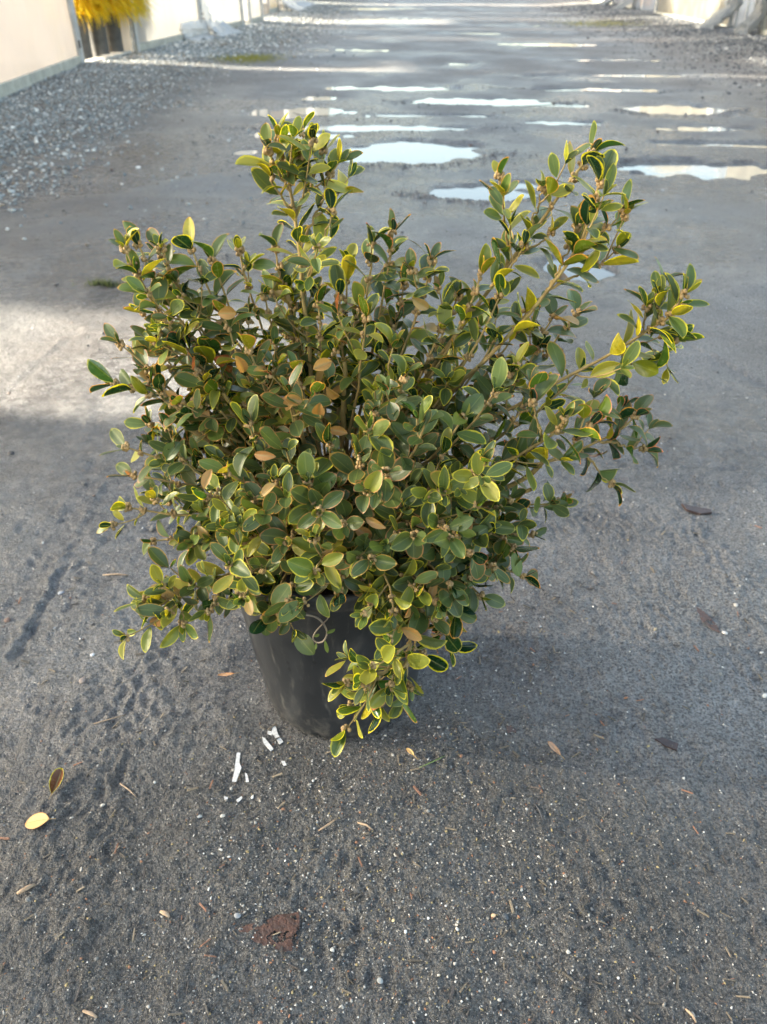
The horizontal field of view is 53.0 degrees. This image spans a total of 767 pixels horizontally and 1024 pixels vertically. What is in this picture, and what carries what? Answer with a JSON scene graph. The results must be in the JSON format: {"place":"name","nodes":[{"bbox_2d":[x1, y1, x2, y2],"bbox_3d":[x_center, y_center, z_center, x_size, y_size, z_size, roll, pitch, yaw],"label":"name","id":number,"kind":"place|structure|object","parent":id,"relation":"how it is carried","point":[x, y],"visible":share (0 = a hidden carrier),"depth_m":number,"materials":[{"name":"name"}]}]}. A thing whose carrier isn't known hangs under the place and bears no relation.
{"place":"outdoors","nodes":[
{"label":"outdoors","id":0,"kind":"place"},
{"bbox_2d":[137,1,387,59],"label":"gravel","id":1,"kind":"structure","parent":0,"point":[191,45],"depth_m":14.62,"materials":[{"name":"grey gravel"}]},
{"bbox_2d":[0,0,766,1023],"bbox_3d":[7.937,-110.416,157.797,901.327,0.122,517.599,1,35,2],"label":"ground","id":2,"kind":"structure","parent":0,"point":[60,440],"depth_m":1.54,"materials":[{"name":"grey asphalt"}]},
{"bbox_2d":[16,883,34,894],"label":"twig","id":3,"kind":"object","parent":2,"relation":"on","point":[25,888],"visible":1,"depth_m":1.11,"materials":[{"name":"brown wood"}]},
{"bbox_2d":[25,812,55,828],"bbox_3d":[-0.537,0.480,1.202,0.043,0.007,0.029,-22,41,-28],"label":"fallen leaf","id":4,"kind":"object","parent":2,"relation":"on","point":[36,820],"visible":1,"depth_m":1.20,"materials":[{"name":"yellow plant"}]},
{"bbox_2d":[0,0,84,98],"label":"greenhouse","id":5,"kind":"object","parent":2,"relation":"on","point":[40,40],"visible":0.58,"depth_m":8.74,"materials":[{"name":"paint"}]},
{"bbox_2d":[48,768,63,799],"bbox_3d":[-0.532,0.440,1.248,0.022,0.017,0.051,1,35,2],"label":"fallen leaf","id":6,"kind":"object","parent":2,"relation":"on","point":[56,777],"visible":1,"depth_m":1.25,"materials":[{"name":"plant"}]},
{"bbox_2d":[79,677,86,683],"bbox_3d":[-0.561,0.314,1.435,0.013,0.008,0.015,23,41,29],"label":"pebble","id":7,"kind":"object","parent":2,"relation":"on","point":[82,680],"visible":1,"depth_m":1.43,"materials":[{"name":"stone"}]},
{"bbox_2d":[82,1009,97,1017],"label":"twig","id":8,"kind":"object","parent":2,"relation":"on","point":[91,1013],"visible":1,"depth_m":0.98,"materials":[{"name":"brown wood"}]},
{"bbox_2d":[73,0,111,58],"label":"golden shrub","id":9,"kind":"object","parent":2,"relation":"on","point":[85,39],"visible":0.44,"depth_m":10.58,"materials":[{"name":"yellow plant"}]},
{"bbox_2d":[72,277,121,287],"bbox_3d":[-1.187,-0.970,3.232,0.240,0.047,0.080,1,35,2],"label":"moss","id":10,"kind":"object","parent":2,"relation":"on","point":[108,283],"visible":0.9,"depth_m":3.23,"materials":[{"name":"green plant"}]},
{"bbox_2d":[76,0,133,56],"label":"golden shrub","id":11,"kind":"object","parent":2,"relation":"on","point":[99,41],"visible":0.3,"depth_m":10.90,"materials":[{"name":"yellow plant"}]},
{"bbox_2d":[85,50,131,62],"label":"sill","id":12,"kind":"structure","parent":2,"relation":"on","point":[108,56],"depth_m":10.91,"materials":[{"name":"concrete"}]},
{"bbox_2d":[93,714,125,723],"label":"twig","id":13,"kind":"object","parent":2,"relation":"on","point":[108,719],"visible":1,"depth_m":1.36,"materials":[{"name":"brown wood"}]},
{"bbox_2d":[83,0,145,52],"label":"golden shrub","id":14,"kind":"object","parent":2,"relation":"on","point":[114,37],"visible":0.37,"depth_m":11.26,"materials":[{"name":"yellow plant"}]},
{"bbox_2d":[103,573,126,575],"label":"twig","id":15,"kind":"object","parent":2,"relation":"on","point":[114,574],"visible":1,"depth_m":1.69,"materials":[{"name":"brown wood"}]},
{"bbox_2d":[120,783,135,796],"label":"twig","id":16,"kind":"object","parent":2,"relation":"on","point":[128,789],"visible":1,"depth_m":1.25,"materials":[{"name":"brown wood"}]},
{"bbox_2d":[113,0,161,28],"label":"golden shrub","id":17,"kind":"object","parent":2,"relation":"on","point":[143,6],"visible":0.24,"depth_m":11.62,"materials":[{"name":"yellow plant"}]},
{"bbox_2d":[159,910,169,917],"bbox_3d":[-0.309,0.568,1.088,0.017,0.007,0.011,1,35,2],"label":"pebble","id":18,"kind":"object","parent":2,"relation":"on","point":[165,913],"visible":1,"depth_m":1.09,"materials":[{"name":"beige stone"}]},
{"bbox_2d":[0,47,348,247],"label":"gravel","id":19,"kind":"structure","parent":2,"relation":"on","point":[10,99],"depth_m":7.34,"materials":[{"name":"grey gravel"}]},
{"bbox_2d":[91,0,263,52],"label":"greenhouse","id":20,"kind":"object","parent":2,"relation":"on","point":[180,20],"visible":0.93,"depth_m":13.52,"materials":[{"name":"paint"}]},
{"bbox_2d":[218,672,235,675],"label":"fallen leaf","id":21,"kind":"object","parent":2,"relation":"on","point":[225,674],"visible":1,"depth_m":1.45,"materials":[{"name":"plant"}]},
{"bbox_2d":[232,752,240,781],"bbox_3d":[-0.244,0.428,1.292,0.012,0.001,0.058,-1,35,-1],"label":"white shard","id":22,"kind":"object","parent":2,"relation":"on","point":[237,769],"visible":1,"depth_m":1.29,"materials":[{"name":"paint"}]},
{"bbox_2d":[234,913,240,918],"bbox_3d":[-0.207,0.570,1.087,0.010,0.005,0.008,13,37,17],"label":"pebble","id":23,"kind":"object","parent":2,"relation":"on","point":[237,915],"visible":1,"depth_m":1.08,"materials":[{"name":"stone"}]},
{"bbox_2d":[233,150,256,154],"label":"puddle","id":24,"kind":"object","parent":2,"relation":"on","point":[245,152],"visible":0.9,"depth_m":5.66,"materials":[{"name":"grey liquid"}]},
{"bbox_2d":[199,52,293,64],"bbox_3d":[-1.989,-6.689,11.288,1.702,0.076,2.359,-13,37,-18],"label":"moss","id":25,"kind":"object","parent":2,"relation":"on","point":[248,58],"visible":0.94,"depth_m":11.18,"materials":[{"name":"green plant"}]},
{"bbox_2d":[262,737,272,750],"bbox_3d":[-0.203,0.401,1.333,0.007,0.001,0.035,-24,42,-30],"label":"white shard","id":26,"kind":"object","parent":2,"relation":"on","point":[268,745],"visible":1,"depth_m":1.33,"materials":[{"name":"paint"}]},
{"bbox_2d":[237,912,299,951],"bbox_3d":[-0.163,0.583,1.072,0.094,0.001,0.056,1,35,2],"label":"decayed leaf","id":27,"kind":"object","parent":2,"relation":"on","point":[283,923],"visible":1,"depth_m":1.07,"materials":[{"name":"brown plant"}]},
{"bbox_2d":[272,726,282,743],"bbox_3d":[-0.189,0.392,1.351,0.012,0.001,0.044,-16,38,-22],"label":"white shard","id":28,"kind":"object","parent":2,"relation":"on","point":[276,735],"visible":1,"depth_m":1.35,"materials":[{"name":"paint"}]},
{"bbox_2d":[263,0,314,13],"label":"greenhouse","id":29,"kind":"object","parent":2,"relation":"on","point":[293,5],"visible":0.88,"depth_m":22.85,"materials":[{"name":"white"}]},
{"bbox_2d":[246,132,353,138],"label":"puddle","id":30,"kind":"object","parent":2,"relation":"on","point":[332,136],"visible":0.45,"depth_m":6.25,"materials":[{"name":"grey liquid"}]},
{"bbox_2d":[249,108,356,118],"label":"puddle","id":31,"kind":"object","parent":2,"relation":"on","point":[280,114],"visible":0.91,"depth_m":7.20,"materials":[{"name":"grey liquid"}]},
{"bbox_2d":[293,107,342,115],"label":"puddle","id":32,"kind":"object","parent":2,"relation":"on","point":[318,111],"visible":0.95,"depth_m":7.27,"materials":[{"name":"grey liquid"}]},
{"bbox_2d":[301,97,336,99],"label":"puddle","id":33,"kind":"object","parent":2,"relation":"on","point":[320,98],"visible":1,"depth_m":8.00,"materials":[{"name":"grey liquid"}]},
{"bbox_2d":[262,49,388,51],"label":"puddle","id":34,"kind":"object","parent":2,"relation":"on","point":[340,50],"visible":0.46,"depth_m":12.67,"materials":[{"name":"grey liquid"}]},
{"bbox_2d":[318,818,337,830],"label":"twig","id":35,"kind":"object","parent":2,"relation":"on","point":[328,824],"visible":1,"depth_m":1.20,"materials":[{"name":"brown wood"}]},
{"bbox_2d":[357,822,372,829],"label":"twig","id":36,"kind":"object","parent":2,"relation":"on","point":[367,825],"visible":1,"depth_m":1.20,"materials":[{"name":"brown wood"}]},
{"bbox_2d":[329,8,416,9],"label":"puddle","id":37,"kind":"object","parent":2,"relation":"on","point":[371,8],"visible":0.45,"depth_m":25.64,"materials":[{"name":"grey liquid"}]},
{"bbox_2d":[282,125,467,131],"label":"puddle","id":38,"kind":"object","parent":2,"relation":"on","point":[346,128],"visible":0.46,"depth_m":6.50,"materials":[{"name":"grey liquid"}]},
{"bbox_2d":[377,977,382,983],"bbox_3d":[-0.005,0.620,1.016,0.009,0.005,0.008,26,43,31],"label":"pebble","id":39,"kind":"object","parent":2,"relation":"on","point":[379,980],"visible":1,"depth_m":1.01,"materials":[{"name":"stone"}]},
{"bbox_2d":[0,96,766,691],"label":"mud crumbs","id":40,"kind":"object","parent":2,"relation":"on","point":[152,528],"visible":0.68,"depth_m":3.97,"materials":[{"name":"stone"}]},
{"bbox_2d":[0,122,766,685],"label":"pale chips","id":41,"kind":"object","parent":2,"relation":"on","point":[524,288],"visible":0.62,"depth_m":3.39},
{"bbox_2d":[0,393,766,1023],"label":"grit","id":42,"kind":"object","parent":2,"relation":"on","point":[512,865],"visible":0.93,"depth_m":1.14,"materials":[{"name":"grey gravel"}]},
{"bbox_2d":[0,410,766,1023],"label":"bark shreds","id":43,"kind":"object","parent":2,"relation":"on","point":[516,754],"visible":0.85,"depth_m":1.15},
{"bbox_2d":[342,19,434,20],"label":"puddle","id":44,"kind":"object","parent":2,"relation":"on","point":[388,19],"visible":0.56,"depth_m":20.21,"materials":[{"name":"grey liquid"}]},
{"bbox_2d":[326,86,458,90],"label":"puddle","id":45,"kind":"object","parent":2,"relation":"on","point":[383,88],"visible":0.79,"depth_m":8.65,"materials":[{"name":"grey liquid"}]},
{"bbox_2d":[87,111,709,756],"bbox_3d":[-0.032,-0.016,1.093,0.797,0.960,0.583,13,37,18],"label":"potted shrub","id":46,"kind":"object","parent":2,"relation":"on","point":[357,573],"visible":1,"depth_m":1.03,"materials":[{"name":"green plant"}]},
{"bbox_2d":[406,748,417,758],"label":"fallen leaf","id":47,"kind":"object","parent":2,"relation":"on","point":[410,751],"visible":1,"depth_m":1.31,"materials":[{"name":"yellow plant"}]},
{"bbox_2d":[346,141,479,163],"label":"puddle","id":48,"kind":"object","parent":2,"relation":"on","point":[410,152],"visible":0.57,"depth_m":5.66,"materials":[{"name":"grey liquid"}]},
{"bbox_2d":[366,115,491,117],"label":"puddle","id":49,"kind":"object","parent":2,"relation":"on","point":[427,115],"visible":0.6,"depth_m":7.11,"materials":[{"name":"grey liquid"}]},
{"bbox_2d":[449,63,470,64],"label":"puddle","id":50,"kind":"object","parent":2,"relation":"on","point":[458,63],"visible":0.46,"depth_m":10.93,"materials":[{"name":"grey liquid"}]},
{"bbox_2d":[458,33,496,33],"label":"puddle","id":51,"kind":"object","parent":2,"relation":"on","point":[477,33],"visible":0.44,"depth_m":15.93,"materials":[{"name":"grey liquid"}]},
{"bbox_2d":[205,86,750,207],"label":"puddles","id":52,"kind":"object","parent":2,"relation":"on","point":[433,195],"depth_m":5.47,"materials":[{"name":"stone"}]},
{"bbox_2d":[410,98,552,105],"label":"puddle","id":53,"kind":"object","parent":2,"relation":"on","point":[499,102],"visible":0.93,"depth_m":7.75,"materials":[{"name":"grey liquid"}]},
{"bbox_2d":[429,185,537,200],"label":"puddle","id":54,"kind":"object","parent":2,"relation":"on","point":[477,193],"visible":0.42,"depth_m":4.63,"materials":[{"name":"grey liquid"}]},
{"bbox_2d":[502,913,508,919],"bbox_3d":[0.173,0.573,1.089,0.008,0.005,0.011,-15,38,-20],"label":"pebble","id":55,"kind":"object","parent":2,"relation":"on","point":[505,916],"visible":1,"depth_m":1.09,"materials":[{"name":"stone"}]},
{"bbox_2d":[506,725,516,732],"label":"decayed leaf","id":56,"kind":"object","parent":2,"relation":"on","point":[509,729],"visible":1,"depth_m":1.35,"materials":[{"name":"plant"}]},
{"bbox_2d":[498,182,537,187],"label":"puddle","id":57,"kind":"object","parent":2,"relation":"on","point":[520,184],"visible":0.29,"depth_m":4.82,"materials":[{"name":"grey liquid"}]},
{"bbox_2d":[498,43,607,46],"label":"puddle","id":58,"kind":"object","parent":2,"relation":"on","point":[550,44],"visible":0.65,"depth_m":13.62,"materials":[{"name":"grey liquid"}]},
{"bbox_2d":[547,741,564,759],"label":"fallen leaf","id":59,"kind":"object","parent":2,"relation":"on","point":[553,747],"visible":1,"depth_m":1.31,"materials":[{"name":"brown plant"}]},
{"bbox_2d":[530,104,588,106],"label":"puddle","id":60,"kind":"object","parent":2,"relation":"on","point":[559,105],"visible":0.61,"depth_m":7.62,"materials":[{"name":"grey liquid"}]},
{"bbox_2d":[526,121,601,124],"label":"puddle","id":61,"kind":"object","parent":2,"relation":"on","point":[555,123],"visible":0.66,"depth_m":6.75,"materials":[{"name":"grey liquid"}]},
{"bbox_2d":[543,259,614,281],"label":"puddle","id":62,"kind":"object","parent":2,"relation":"on","point":[599,274],"visible":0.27,"depth_m":3.45,"materials":[{"name":"grey liquid"}]},
{"bbox_2d":[540,88,656,91],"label":"puddle","id":63,"kind":"object","parent":2,"relation":"on","point":[619,90],"visible":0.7,"depth_m":8.53,"materials":[{"name":"grey liquid"}]},
{"bbox_2d":[546,17,656,31],"bbox_3d":[5.202,-11.510,18.100,3.243,0.110,5.161,1,35,2],"label":"moss","id":64,"kind":"object","parent":2,"relation":"on","point":[600,22],"visible":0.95,"depth_m":18.11,"materials":[{"name":"green plant"}]},
{"bbox_2d":[560,59,656,61],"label":"puddle","id":65,"kind":"object","parent":2,"relation":"on","point":[613,59],"visible":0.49,"depth_m":11.40,"materials":[{"name":"grey liquid"}]},
{"bbox_2d":[590,0,651,9],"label":"greenhouse","id":66,"kind":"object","parent":2,"relation":"on","point":[623,4],"visible":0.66,"depth_m":23.81,"materials":[{"name":"plastic"}]},
{"bbox_2d":[586,75,679,76],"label":"puddle","id":67,"kind":"object","parent":2,"relation":"on","point":[638,75],"visible":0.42,"depth_m":9.74,"materials":[{"name":"grey liquid"}]},
{"bbox_2d":[655,737,677,750],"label":"decayed leaf","id":68,"kind":"object","parent":2,"relation":"on","point":[664,742],"visible":1,"depth_m":1.32,"materials":[{"name":"plant"}]},
{"bbox_2d":[623,105,727,114],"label":"puddle","id":69,"kind":"object","parent":2,"relation":"on","point":[676,110],"visible":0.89,"depth_m":7.33,"materials":[{"name":"grey liquid"}]},
{"bbox_2d":[685,1008,696,1022],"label":"twig","id":70,"kind":"object","parent":2,"relation":"on","point":[691,1014],"visible":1,"depth_m":0.98,"materials":[{"name":"brown wood"}]},
{"bbox_2d":[617,163,766,179],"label":"puddle","id":71,"kind":"object","parent":2,"relation":"on","point":[739,171],"visible":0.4,"depth_m":5.16,"materials":[{"name":"grey liquid"}]},
{"bbox_2d":[641,0,743,28],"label":"greenhouse","id":72,"kind":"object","parent":2,"relation":"on","point":[709,14],"visible":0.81,"depth_m":17.59,"materials":[{"name":"plastic"}]},
{"bbox_2d":[681,503,711,514],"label":"decayed leaf","id":73,"kind":"object","parent":2,"relation":"on","point":[696,510],"visible":1,"depth_m":1.90,"materials":[{"name":"brown plant"}]},
{"bbox_2d":[656,127,752,130],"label":"puddle","id":74,"kind":"object","parent":2,"relation":"on","point":[702,129],"visible":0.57,"depth_m":6.49,"materials":[{"name":"grey liquid"}]},
{"bbox_2d":[696,607,719,632],"bbox_3d":[0.668,0.223,1.591,0.023,0.001,0.081,-10,36,-13],"label":"decayed leaf","id":75,"kind":"object","parent":2,"relation":"on","point":[703,615],"visible":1,"depth_m":1.59,"materials":[{"name":"brown plant"}]},
{"bbox_2d":[654,143,766,147],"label":"puddle","id":76,"kind":"object","parent":2,"relation":"on","point":[753,145],"visible":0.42,"depth_m":5.89,"materials":[{"name":"grey liquid"}]},
{"bbox_2d":[732,0,766,34],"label":"greenhouse","id":77,"kind":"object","parent":2,"relation":"on","point":[756,18],"visible":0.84,"depth_m":14.48,"materials":[{"name":"plastic"}]},
{"bbox_2d":[499,2,766,99],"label":"gravel","id":78,"kind":"structure","parent":0,"point":[690,23],"depth_m":15.18,"materials":[{"name":"grey gravel"}]}
]}

